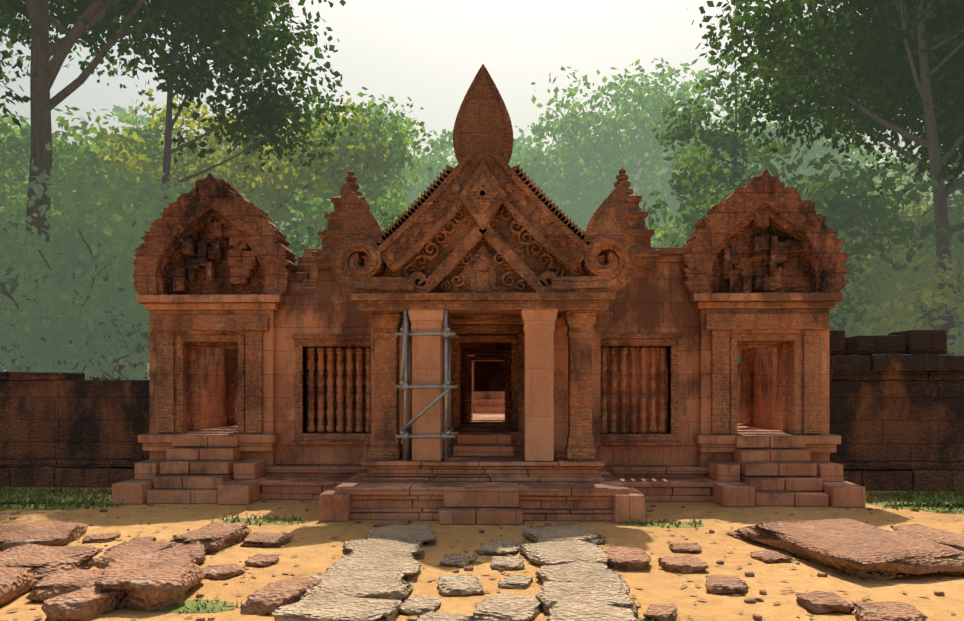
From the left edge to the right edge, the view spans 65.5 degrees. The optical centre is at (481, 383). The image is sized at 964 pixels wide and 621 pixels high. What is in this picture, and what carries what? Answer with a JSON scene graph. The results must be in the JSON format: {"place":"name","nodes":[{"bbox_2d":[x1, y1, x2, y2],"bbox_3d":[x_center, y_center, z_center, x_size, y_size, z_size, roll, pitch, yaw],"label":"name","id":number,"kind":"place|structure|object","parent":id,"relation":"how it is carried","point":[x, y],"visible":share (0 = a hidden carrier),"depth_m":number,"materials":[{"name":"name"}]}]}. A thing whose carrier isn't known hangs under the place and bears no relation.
{"place":"outdoors","nodes":[
{"label":"outdoors","id":0,"kind":"place"},
{"bbox_2d":[0,100,77,371],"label":"leaves","id":1,"kind":"object","parent":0,"point":[21,123],"depth_m":62.31,"materials":[{"name":"green plant"}]},
{"bbox_2d":[98,310,148,379],"bbox_3d":[-16.180,-2.066,30.513,6.508,7.470,4.199,0,0,2],"label":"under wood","id":2,"kind":"object","parent":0,"point":[122,367],"visible":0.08,"depth_m":29.27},
{"bbox_2d":[77,105,207,379],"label":"leaves","id":3,"kind":"object","parent":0,"point":[120,110],"depth_m":63.57,"materials":[{"name":"green plant"}]},
{"bbox_2d":[276,209,307,243],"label":"leaves","id":4,"kind":"object","parent":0,"point":[287,225],"depth_m":59.49,"materials":[{"name":"green plant"}]},
{"bbox_2d":[0,487,963,620],"bbox_3d":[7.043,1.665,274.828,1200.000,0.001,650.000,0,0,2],"label":"ground","id":5,"kind":"structure","parent":0,"point":[313,551],"depth_m":7.17,"materials":[{"name":"sand"}]},
{"bbox_2d":[0,212,76,366],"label":"tree","id":6,"kind":"object","parent":5,"relation":"on","point":[14,284],"visible":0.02,"depth_m":24.96,"materials":[{"name":"green plant"}]},
{"bbox_2d":[0,166,77,371],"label":"leaves","id":7,"kind":"object","parent":5,"relation":"on","point":[12,199],"visible":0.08,"depth_m":26.29,"materials":[{"name":"green plant"}]},
{"bbox_2d":[0,209,148,379],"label":"leaves","id":8,"kind":"object","parent":5,"relation":"on","point":[116,374],"visible":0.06,"depth_m":29.09,"materials":[{"name":"green plant"}]},
{"bbox_2d":[7,215,148,379],"bbox_3d":[-14.094,-2.296,27.953,8.586,7.935,7.848,0,0,2],"label":"shrub","id":9,"kind":"object","parent":5,"relation":"on","point":[132,352],"depth_m":28.30,"materials":[{"name":"green plant"}]},
{"bbox_2d":[0,139,191,379],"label":"foliage","id":10,"kind":"object","parent":5,"relation":"on","point":[56,308],"depth_m":15.80,"materials":[{"name":"green plant"}]},
{"bbox_2d":[0,0,278,371],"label":"tree","id":11,"kind":"object","parent":5,"relation":"on","point":[42,104],"depth_m":22.34,"materials":[{"name":"plant"}]},
{"bbox_2d":[2,0,357,211],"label":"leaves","id":12,"kind":"object","parent":11,"relation":"on","point":[238,43],"depth_m":25.03,"materials":[{"name":"green plant"}]},
{"bbox_2d":[0,168,281,379],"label":"tree","id":13,"kind":"object","parent":5,"relation":"on","point":[268,208],"depth_m":26.92,"materials":[{"name":"green plant"}]},
{"bbox_2d":[112,435,269,504],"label":"side steps","id":14,"kind":"structure","parent":5,"relation":"on","point":[203,469],"depth_m":10.75,"materials":[{"name":"stone"}]},
{"bbox_2d":[136,294,284,465],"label":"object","id":15,"kind":"object","parent":5,"relation":"on","point":[215,389],"visible":0.21,"depth_m":11.38,"materials":[{"name":"stone"}]},
{"bbox_2d":[150,314,269,433],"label":"side door frames","id":16,"kind":"structure","parent":15,"relation":"on","point":[246,382],"depth_m":11.34,"materials":[{"name":"stone"}]},
{"bbox_2d":[132,173,298,295],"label":"arched pediment","id":17,"kind":"structure","parent":15,"relation":"on","point":[211,234],"depth_m":11.43,"materials":[{"name":"stone"}]},
{"bbox_2d":[155,177,301,263],"bbox_3d":[-8.545,-2.571,27.615,6.945,8.484,7.847,0,0,2],"label":"tree","id":18,"kind":"object","parent":5,"relation":"on","point":[186,188],"visible":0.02,"depth_m":24.84,"materials":[{"name":"green plant"}]},
{"bbox_2d":[85,88,408,243],"bbox_3d":[-10.309,-5.452,32.065,13.999,14.253,15.238,0,0,2],"label":"tree","id":19,"kind":"object","parent":5,"relation":"on","point":[274,184],"depth_m":31.71,"materials":[{"name":"green plant"}]},
{"bbox_2d":[0,105,212,379],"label":"leaves","id":20,"kind":"object","parent":19,"relation":"attached to","point":[66,162],"depth_m":31.76,"materials":[{"name":"green plant"}]},
{"bbox_2d":[233,87,437,248],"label":"leaves","id":21,"kind":"object","parent":19,"relation":"attached to","point":[400,156],"depth_m":34.60,"materials":[{"name":"green plant"}]},
{"bbox_2d":[95,189,404,365],"bbox_3d":[-5.232,-1.315,20.359,8.508,7.062,8.486,0,0,2],"label":"tree","id":22,"kind":"object","parent":5,"relation":"on","point":[313,233],"depth_m":19.11,"materials":[{"name":"green plant"}]},
{"bbox_2d":[265,269,370,475],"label":"wing","id":23,"kind":"structure","parent":5,"relation":"on","point":[331,307],"depth_m":11.50,"materials":[{"name":"brown stone"}]},
{"bbox_2d":[293,249,321,294],"bbox_3d":[-0.763,-1.911,12.655,4.800,1.148,2.374,0,0,2],"label":"wing rubble","id":24,"kind":"object","parent":23,"relation":"on","point":[306,272],"visible":0.1,"depth_m":11.74,"materials":[{"name":"stone"}]},
{"bbox_2d":[291,334,370,444],"bbox_3d":[-2.213,0.095,11.541,1.380,1.680,0.280,0,0,2],"label":"window frame","id":25,"kind":"object","parent":23,"relation":"attached to","point":[326,340],"visible":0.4,"depth_m":11.44,"materials":[{"name":"stone"}]},
{"bbox_2d":[307,347,370,432],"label":"balusters","id":26,"kind":"object","parent":23,"relation":"on","point":[339,389],"visible":0.98,"depth_m":11.64,"materials":[{"name":"stone"}]},
{"bbox_2d":[286,184,408,254],"bbox_3d":[-5.045,-2.953,30.809,7.482,9.252,7.488,0,0,2],"label":"tree","id":27,"kind":"object","parent":5,"relation":"on","point":[391,199],"depth_m":28.41,"materials":[{"name":"green plant"}]},
{"bbox_2d":[293,94,456,247],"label":"tree","id":28,"kind":"object","parent":5,"relation":"on","point":[411,127],"depth_m":50.12,"materials":[{"name":"green plant"}]},
{"bbox_2d":[374,129,457,214],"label":"tree","id":29,"kind":"object","parent":5,"relation":"on","point":[423,182],"depth_m":44.62,"materials":[{"name":"green plant"}]},
{"bbox_2d":[272,524,637,620],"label":"causeway slabs","id":30,"kind":"structure","parent":5,"relation":"on","point":[365,579],"depth_m":5.98,"materials":[{"name":"beige stone"}]},
{"bbox_2d":[0,500,953,620],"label":"pebbles","id":31,"kind":"object","parent":5,"relation":"on","point":[749,600],"visible":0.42,"depth_m":6.61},
{"bbox_2d":[0,518,963,620],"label":"stones","id":32,"kind":"object","parent":5,"relation":"on","point":[52,571],"visible":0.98,"depth_m":6.47,"materials":[{"name":"brown stone"}]},
{"bbox_2d":[319,432,644,524],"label":"porch platform","id":33,"kind":"structure","parent":5,"relation":"on","point":[486,478],"depth_m":9.14,"materials":[{"name":"stone"}]},
{"bbox_2d":[395,311,457,460],"bbox_3d":[-0.721,0.035,9.946,0.770,1.940,0.770,0,0,2],"label":"scaffold","id":34,"kind":"object","parent":33,"relation":"on","point":[448,335],"visible":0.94,"depth_m":9.66,"materials":[{"name":"metal"}]},
{"bbox_2d":[370,310,595,459],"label":"old pillars","id":35,"kind":"structure","parent":33,"relation":"on","point":[387,325],"depth_m":9.89,"materials":[{"name":"stone"}]},
{"bbox_2d":[351,292,614,319],"bbox_3d":[0.028,-1.060,10.421,3.400,0.210,1.600,0,0,2],"label":"architrave","id":36,"kind":"object","parent":35,"relation":"on","point":[562,303],"visible":0.77,"depth_m":9.65,"materials":[{"name":"stone"}]},
{"bbox_2d":[409,160,556,292],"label":"pediment","id":37,"kind":"structure","parent":36,"relation":"on","point":[482,212],"depth_m":9.81,"materials":[{"name":"stone"}]},
{"bbox_2d":[475,186,489,200],"bbox_3d":[0.007,-2.445,9.661,0.200,0.190,0.040,0,0,2],"label":"rosette","id":38,"kind":"object","parent":37,"relation":"attached to","point":[481,193],"visible":0.96,"depth_m":9.64,"materials":[{"name":"stone"}]},
{"bbox_2d":[331,148,635,292],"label":"pediment","id":39,"kind":"structure","parent":36,"relation":"on","point":[353,272],"depth_m":9.82,"materials":[{"name":"stone"}]},
{"bbox_2d":[453,64,512,165],"bbox_3d":[0.016,-3.451,9.976,0.797,1.513,0.330,0,0,2],"label":"flame finial","id":40,"kind":"object","parent":39,"relation":"on","point":[483,128],"visible":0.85,"depth_m":9.81,"materials":[{"name":"stone"}]},
{"bbox_2d":[386,184,579,291],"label":"scroll carvings","id":41,"kind":"object","parent":39,"relation":"attached to","point":[482,284],"visible":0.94,"depth_m":9.86,"materials":[{"name":"stone"}]},
{"bbox_2d":[340,182,626,245],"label":"finials","id":42,"kind":"object","parent":39,"relation":"on","point":[360,219],"visible":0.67,"depth_m":9.88,"materials":[{"name":"stone"}]},
{"bbox_2d":[379,164,587,243],"bbox_3d":[0.016,-2.351,9.993,2.743,1.044,0.295,0,0,2],"label":"roof edge trim","id":43,"kind":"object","parent":39,"relation":"attached to","point":[530,184],"visible":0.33,"depth_m":9.84,"materials":[{"name":"stone"}]},
{"bbox_2d":[382,268,584,276],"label":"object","id":44,"kind":"object","parent":36,"relation":"on","point":[581,273],"depth_m":10.29,"materials":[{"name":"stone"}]},
{"bbox_2d":[371,265,600,458],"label":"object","id":45,"kind":"object","parent":33,"relation":"on","point":[560,386],"visible":0.02,"depth_m":11.19,"materials":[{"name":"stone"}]},
{"bbox_2d":[312,167,659,268],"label":"pinnacles","id":46,"kind":"object","parent":45,"relation":"on","point":[637,234],"visible":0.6,"depth_m":11.36,"materials":[{"name":"stone"}]},
{"bbox_2d":[450,314,523,431],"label":"door frames","id":47,"kind":"structure","parent":45,"relation":"attached to","point":[514,387],"depth_m":11.48,"materials":[{"name":"stone"}]},
{"bbox_2d":[0,484,963,620],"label":"grass","id":48,"kind":"structure","parent":5,"relation":"on","point":[209,605],"depth_m":9.87,"materials":[{"name":"green plant"}]},
{"bbox_2d":[0,490,963,620],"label":"dry leaves","id":49,"kind":"object","parent":5,"relation":"on","point":[638,603],"visible":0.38,"depth_m":7.17,"materials":[{"name":"brown plant"}]},
{"bbox_2d":[259,476,713,501],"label":"terrace","id":50,"kind":"structure","parent":5,"relation":"on","point":[692,489],"depth_m":10.70,"materials":[{"name":"stone"}]},
{"bbox_2d":[511,126,602,189],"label":"tree","id":51,"kind":"object","parent":5,"relation":"on","point":[522,139],"visible":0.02,"depth_m":50.11,"materials":[{"name":"green plant"}]},
{"bbox_2d":[512,56,725,246],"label":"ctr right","id":52,"kind":"object","parent":5,"relation":"on","point":[603,146],"depth_m":40.78,"materials":[{"name":"green plant"}]},
{"bbox_2d":[636,78,900,246],"bbox_3d":[14.563,-7.505,41.127,13.116,18.352,14.666,0,0,2],"label":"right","id":53,"kind":"object","parent":52,"relation":"attached to","point":[674,203],"depth_m":37.75,"materials":[{"name":"green plant"}]},
{"bbox_2d":[601,247,714,476],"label":"wing","id":54,"kind":"structure","parent":5,"relation":"on","point":[651,300],"depth_m":11.35,"materials":[{"name":"brown stone"}]},
{"bbox_2d":[601,346,666,432],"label":"balusters","id":55,"kind":"object","parent":54,"relation":"on","point":[642,389],"visible":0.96,"depth_m":11.52,"materials":[{"name":"stone"}]},
{"bbox_2d":[601,334,681,444],"bbox_3d":[2.325,0.095,11.420,1.380,1.680,0.280,0,0,2],"label":"window frame","id":56,"kind":"object","parent":54,"relation":"attached to","point":[649,340],"visible":0.56,"depth_m":11.30,"materials":[{"name":"stone"}]},
{"bbox_2d":[595,88,802,207],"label":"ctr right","id":57,"kind":"object","parent":5,"relation":"on","point":[634,187],"depth_m":45.61,"materials":[{"name":"green plant"}]},
{"bbox_2d":[760,102,925,213],"bbox_3d":[19.285,-7.237,43.602,15.328,17.846,13.649,0,0,-37],"label":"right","id":58,"kind":"object","parent":57,"relation":"attached to","point":[856,150],"depth_m":39.44,"materials":[{"name":"green plant"}]},
{"bbox_2d":[652,0,795,230],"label":"tree","id":59,"kind":"object","parent":5,"relation":"on","point":[686,133],"depth_m":34.39,"materials":[{"name":"green plant"}]},
{"bbox_2d":[651,178,810,246],"bbox_3d":[9.008,-3.041,29.788,8.727,9.426,7.520,0,0,2],"label":"tree","id":60,"kind":"object","parent":5,"relation":"on","point":[660,232],"visible":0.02,"depth_m":28.64,"materials":[{"name":"green plant"}]},
{"bbox_2d":[737,349,739,422],"bbox_3d":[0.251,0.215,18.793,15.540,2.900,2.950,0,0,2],"label":"door frame","id":61,"kind":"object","parent":5,"relation":"on","point":[738,389],"depth_m":17.76,"materials":[{"name":"stone"}]},
{"bbox_2d":[689,292,842,466],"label":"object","id":62,"kind":"object","parent":5,"relation":"on","point":[710,446],"visible":0.29,"depth_m":11.16,"materials":[{"name":"stone"}]},
{"bbox_2d":[680,169,848,293],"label":"pediment","id":63,"kind":"structure","parent":62,"relation":"on","point":[764,231],"depth_m":11.20,"materials":[{"name":"stone"}]},
{"bbox_2d":[704,313,828,434],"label":"side door frames","id":64,"kind":"structure","parent":62,"relation":"on","point":[721,325],"depth_m":11.12,"materials":[{"name":"stone"}]},
{"bbox_2d":[703,435,865,507],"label":"side steps","id":65,"kind":"structure","parent":5,"relation":"on","point":[780,470],"depth_m":10.51,"materials":[{"name":"stone"}]},
{"bbox_2d":[639,133,963,363],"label":"leaves","id":66,"kind":"object","parent":5,"relation":"on","point":[835,205],"visible":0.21,"depth_m":16.96,"materials":[{"name":"green plant"}]},
{"bbox_2d":[676,179,963,348],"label":"leaves","id":67,"kind":"object","parent":5,"relation":"on","point":[958,339],"visible":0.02,"depth_m":25.30,"materials":[{"name":"green plant"}]},
{"bbox_2d":[687,0,963,354],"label":"tree","id":68,"kind":"object","parent":5,"relation":"on","point":[779,13],"depth_m":20.44,"materials":[{"name":"green plant"}]},
{"bbox_2d":[714,0,963,222],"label":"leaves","id":69,"kind":"object","parent":68,"relation":"attached to","point":[893,99],"depth_m":23.69,"materials":[{"name":"green plant"}]},
{"bbox_2d":[833,7,963,205],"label":"tree","id":70,"kind":"object","parent":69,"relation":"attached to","point":[949,167],"visible":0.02,"depth_m":31.18,"materials":[{"name":"green plant"}]},
{"bbox_2d":[829,220,963,354],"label":"leaves","id":71,"kind":"object","parent":5,"relation":"on","point":[890,311],"visible":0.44,"depth_m":17.21,"materials":[{"name":"green plant"}]},
{"bbox_2d":[845,169,963,352],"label":"tree","id":72,"kind":"object","parent":5,"relation":"on","point":[918,211],"depth_m":28.98,"materials":[{"name":"green plant"}]},
{"bbox_2d":[847,214,963,340],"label":"tree","id":73,"kind":"object","parent":5,"relation":"on","point":[930,318],"visible":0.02,"depth_m":25.41,"materials":[{"name":"green plant"}]},
{"bbox_2d":[869,186,963,341],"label":"tree","id":74,"kind":"object","parent":5,"relation":"on","point":[882,190],"depth_m":34.02,"materials":[{"name":"green plant"}]},
{"bbox_2d":[877,157,963,354],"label":"tree","id":75,"kind":"object","parent":5,"relation":"on","point":[959,246],"depth_m":24.94,"materials":[{"name":"green plant"}]},
{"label":"far wood","id":76,"kind":"object","parent":5,"relation":"on","visible":0},
{"bbox_2d":[273,201,310,244],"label":"leaves","id":77,"kind":"object","parent":76,"relation":"attached to","point":[294,219],"depth_m":57.39,"materials":[{"name":"green plant"}]},
{"bbox_3d":[-25.052,-7.891,27.254,11.728,19.136,8.663,0,0,2],"label":"wood","id":78,"kind":"object","parent":5,"relation":"on","visible":0},
{"bbox_2d":[0,0,72,198],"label":"leaves","id":79,"kind":"object","parent":78,"relation":"attached to","point":[9,45],"visible":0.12,"depth_m":31.99,"materials":[{"name":"green plant"}]},
{"bbox_2d":[0,120,83,262],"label":"leaves","id":80,"kind":"object","parent":78,"relation":"attached to","point":[14,157],"depth_m":31.00,"materials":[{"name":"green plant"}]},
{"bbox_3d":[-20.060,-8.347,21.402,12.885,20.050,11.503,0,0,2],"label":"wood","id":81,"kind":"object","parent":5,"relation":"on","visible":0},
{"bbox_2d":[0,0,71,129],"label":"leaves","id":82,"kind":"object","parent":81,"relation":"attached to","point":[13,37],"visible":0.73,"depth_m":23.40,"materials":[{"name":"green plant"}]},
{"bbox_2d":[0,330,963,490],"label":"enclosure wall","id":83,"kind":"structure","parent":0,"point":[896,410],"depth_m":11.79,"materials":[{"name":"brown stone"}]},
{"bbox_2d":[0,0,963,379],"label":"sky","id":84,"kind":"structure","parent":0,"point":[430,53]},
{"bbox_2d":[408,309,556,460],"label":"new pillars","id":85,"kind":"structure","parent":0,"point":[427,351],"depth_m":9.72,"materials":[{"name":"stone"}]},
{"bbox_2d":[468,355,507,413],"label":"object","id":86,"kind":"structure","parent":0,"point":[488,387],"depth_m":24.41,"materials":[{"name":"stone"}]},
{"bbox_2d":[508,107,613,230],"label":"tree","id":87,"kind":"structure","parent":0,"point":[537,168],"depth_m":40.23,"materials":[{"name":"green plant"}]},
{"bbox_2d":[834,211,858,231],"bbox_3d":[6.923,-1.441,18.230,4.997,6.220,4.055,0,0,2],"label":"under wood","id":88,"kind":"object","parent":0,"point":[854,216],"depth_m":16.50,"materials":[{"name":"grey wood"}]},
{"bbox_2d":[878,149,963,217],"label":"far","id":89,"kind":"object","parent":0,"point":[925,177],"depth_m":58.36,"materials":[{"name":"green plant"}]},
{"bbox_2d":[885,148,962,304],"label":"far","id":90,"kind":"object","parent":89,"relation":"attached to","point":[958,192],"depth_m":60.55,"materials":[{"name":"green plant"}]}
]}

